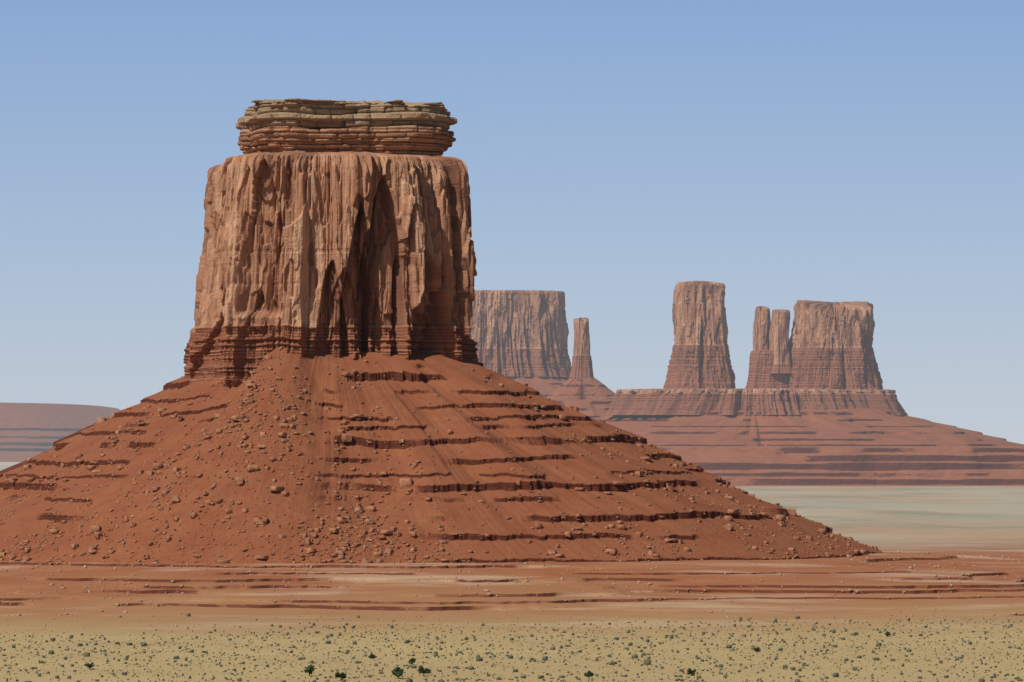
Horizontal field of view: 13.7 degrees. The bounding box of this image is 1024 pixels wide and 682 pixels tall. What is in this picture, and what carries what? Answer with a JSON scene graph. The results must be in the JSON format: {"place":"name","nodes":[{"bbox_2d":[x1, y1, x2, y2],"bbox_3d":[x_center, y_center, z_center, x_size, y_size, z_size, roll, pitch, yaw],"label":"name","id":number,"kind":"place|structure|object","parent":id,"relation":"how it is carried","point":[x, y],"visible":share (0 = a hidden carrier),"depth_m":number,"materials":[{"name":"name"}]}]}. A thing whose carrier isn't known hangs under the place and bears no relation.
{"place":"outdoors","nodes":[
{"label":"outdoors","id":0,"kind":"place"},
{"bbox_2d":[182,151,477,392],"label":"butte cliff","id":1,"kind":"structure","parent":0,"point":[352,254],"depth_m":2978.40,"materials":[{"name":"stone"}]},
{"bbox_2d":[236,98,456,155],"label":"caprock","id":2,"kind":"structure","parent":1,"relation":"on","point":[397,126],"depth_m":3025.05,"materials":[{"name":"brown stone"}]},
{"bbox_2d":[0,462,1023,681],"bbox_3d":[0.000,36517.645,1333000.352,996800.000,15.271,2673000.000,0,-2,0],"label":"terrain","id":3,"kind":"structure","parent":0,"point":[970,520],"depth_m":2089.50,"materials":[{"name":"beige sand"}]},
{"bbox_2d":[0,402,120,461],"bbox_3d":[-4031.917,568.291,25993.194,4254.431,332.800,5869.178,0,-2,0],"label":"plateau","id":4,"kind":"structure","parent":3,"relation":"on","point":[29,430],"depth_m":23858.80,"materials":[{"name":"brown stone"}]},
{"bbox_2d":[86,662,94,668],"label":"bush","id":5,"kind":"object","parent":3,"relation":"on","point":[91,665],"visible":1,"depth_m":1785.65,"materials":[{"name":"green plant"}]},
{"bbox_2d":[303,664,316,675],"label":"bush","id":6,"kind":"object","parent":3,"relation":"on","point":[309,669],"visible":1,"depth_m":1738.92,"materials":[{"name":"green plant"}]},
{"bbox_2d":[335,671,345,679],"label":"bush","id":7,"kind":"object","parent":3,"relation":"on","point":[342,675],"visible":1,"depth_m":1703.04,"materials":[{"name":"green plant"}]},
{"bbox_2d":[392,667,403,678],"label":"bush","id":8,"kind":"object","parent":3,"relation":"on","point":[397,671],"visible":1,"depth_m":1721.10,"materials":[{"name":"green plant"}]},
{"bbox_2d":[408,658,415,664],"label":"bush","id":9,"kind":"object","parent":3,"relation":"on","point":[411,660],"visible":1,"depth_m":1834.71,"materials":[{"name":"green plant"}]},
{"bbox_2d":[418,666,430,674],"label":"bush","id":10,"kind":"object","parent":3,"relation":"on","point":[422,670],"visible":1,"depth_m":1752.86,"materials":[{"name":"green plant"}]},
{"bbox_2d":[0,346,883,565],"bbox_3d":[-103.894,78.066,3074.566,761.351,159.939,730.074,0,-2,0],"label":"talus slope","id":11,"kind":"structure","parent":3,"relation":"on","point":[498,418],"depth_m":2848.84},
{"bbox_2d":[0,347,880,566],"bbox_3d":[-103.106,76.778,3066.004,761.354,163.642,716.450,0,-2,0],"label":"talus boulders","id":12,"kind":"object","parent":11,"relation":"on","point":[403,483],"visible":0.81,"depth_m":2825.91,"materials":[{"name":"brown stone"}]},
{"bbox_2d":[0,551,1023,616],"bbox_3d":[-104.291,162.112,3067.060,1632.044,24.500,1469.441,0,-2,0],"label":"benches","id":13,"kind":"object","parent":3,"relation":"on","point":[821,579],"visible":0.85,"depth_m":2561.18,"materials":[{"name":"brown stone"}]},
{"bbox_2d":[0,612,1023,681],"bbox_3d":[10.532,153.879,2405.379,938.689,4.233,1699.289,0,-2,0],"label":"scrub bushes","id":14,"kind":"object","parent":3,"relation":"on","point":[647,661],"visible":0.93,"depth_m":1925.15,"materials":[{"name":"green plant"}]},
{"bbox_2d":[0,614,1023,681],"bbox_3d":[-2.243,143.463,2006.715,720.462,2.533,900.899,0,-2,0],"label":"grass tufts","id":15,"kind":"object","parent":3,"relation":"on","point":[830,636],"visible":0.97,"depth_m":1972.58,"materials":[{"name":"plant"}]},
{"bbox_2d":[0,550,1023,617],"bbox_3d":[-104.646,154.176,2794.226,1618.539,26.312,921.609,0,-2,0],"label":"bench rubble","id":16,"kind":"object","parent":3,"relation":"on","point":[527,580],"visible":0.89,"depth_m":2592.56,"materials":[{"name":"brown stone"}]},
{"bbox_2d":[584,671,593,676],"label":"bush","id":17,"kind":"object","parent":3,"relation":"on","point":[589,674],"visible":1,"depth_m":1720.82,"materials":[{"name":"green plant"}]},
{"bbox_2d":[687,668,695,675],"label":"bush","id":18,"kind":"object","parent":3,"relation":"on","point":[690,671],"visible":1,"depth_m":1747.94,"materials":[{"name":"green plant"}]},
{"bbox_2d":[754,647,760,651],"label":"bush","id":19,"kind":"object","parent":3,"relation":"on","point":[757,649],"visible":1,"depth_m":1930.95,"materials":[{"name":"green plant"}]},
{"bbox_2d":[655,446,1023,485],"bbox_3d":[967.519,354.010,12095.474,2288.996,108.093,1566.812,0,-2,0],"label":"lower slope","id":20,"kind":"structure","parent":3,"relation":"on","point":[868,465],"depth_m":11358.32,"materials":[{"name":"brown stone"}]},
{"bbox_2d":[594,408,1023,445],"bbox_3d":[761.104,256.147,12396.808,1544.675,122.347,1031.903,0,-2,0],"label":"apron","id":21,"kind":"object","parent":20,"relation":"on","point":[851,427],"visible":0.69,"depth_m":12097.33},
{"bbox_2d":[605,388,908,415],"bbox_3d":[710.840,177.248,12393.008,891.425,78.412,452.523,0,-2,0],"label":"pedestal","id":22,"kind":"object","parent":21,"relation":"on","point":[732,401],"visible":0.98,"depth_m":12226.53,"materials":[{"name":"stone"}]},
{"bbox_2d":[663,281,735,388],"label":"tower","id":23,"kind":"structure","parent":22,"relation":"on","point":[700,356],"depth_m":12353.46,"materials":[{"name":"stone"}]},
{"bbox_2d":[745,350,792,388],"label":"spire base","id":24,"kind":"object","parent":22,"relation":"on","point":[760,375],"visible":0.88,"depth_m":12369.73,"materials":[{"name":"stone"}]},
{"bbox_2d":[753,306,770,350],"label":"spire","id":25,"kind":"structure","parent":24,"relation":"on","point":[761,326],"depth_m":12418.45,"materials":[{"name":"stone"}]},
{"bbox_2d":[769,309,792,372],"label":"spire","id":26,"kind":"structure","parent":24,"relation":"on","point":[779,334],"depth_m":12370.78,"materials":[{"name":"stone"}]},
{"bbox_2d":[789,300,882,388],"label":"butte","id":27,"kind":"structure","parent":22,"relation":"on","point":[830,345],"depth_m":12349.56,"materials":[{"name":"stone"}]},
{"bbox_2d":[0,0,1023,443],"label":"sky","id":28,"kind":"structure","parent":0,"point":[616,154],"materials":[{"name":"blue"}]},
{"bbox_2d":[505,374,568,397],"bbox_3d":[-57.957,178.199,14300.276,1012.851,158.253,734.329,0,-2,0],"label":"talus slope","id":29,"kind":"structure","parent":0,"point":[545,387],"depth_m":14109.45,"materials":[{"name":"brown stone"}]},
{"bbox_2d":[470,290,571,376],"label":"mesa","id":30,"kind":"structure","parent":29,"relation":"on","point":[521,333],"depth_m":14146.54,"materials":[{"name":"stone"}]},
{"bbox_2d":[551,399,611,418],"bbox_3d":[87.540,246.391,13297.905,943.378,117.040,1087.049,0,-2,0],"label":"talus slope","id":31,"kind":"structure","parent":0,"point":[590,408],"depth_m":12869.58,"materials":[{"name":"brown stone"}]},
{"bbox_2d":[547,377,614,403],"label":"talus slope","id":32,"kind":"structure","parent":31,"relation":"on","point":[592,388],"depth_m":12945.43,"materials":[{"name":"brown stone"}]},
{"bbox_2d":[569,317,593,379],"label":"rock spire","id":33,"kind":"object","parent":32,"relation":"on","point":[581,368],"visible":1,"depth_m":12986.65,"materials":[{"name":"stone"}]}
]}

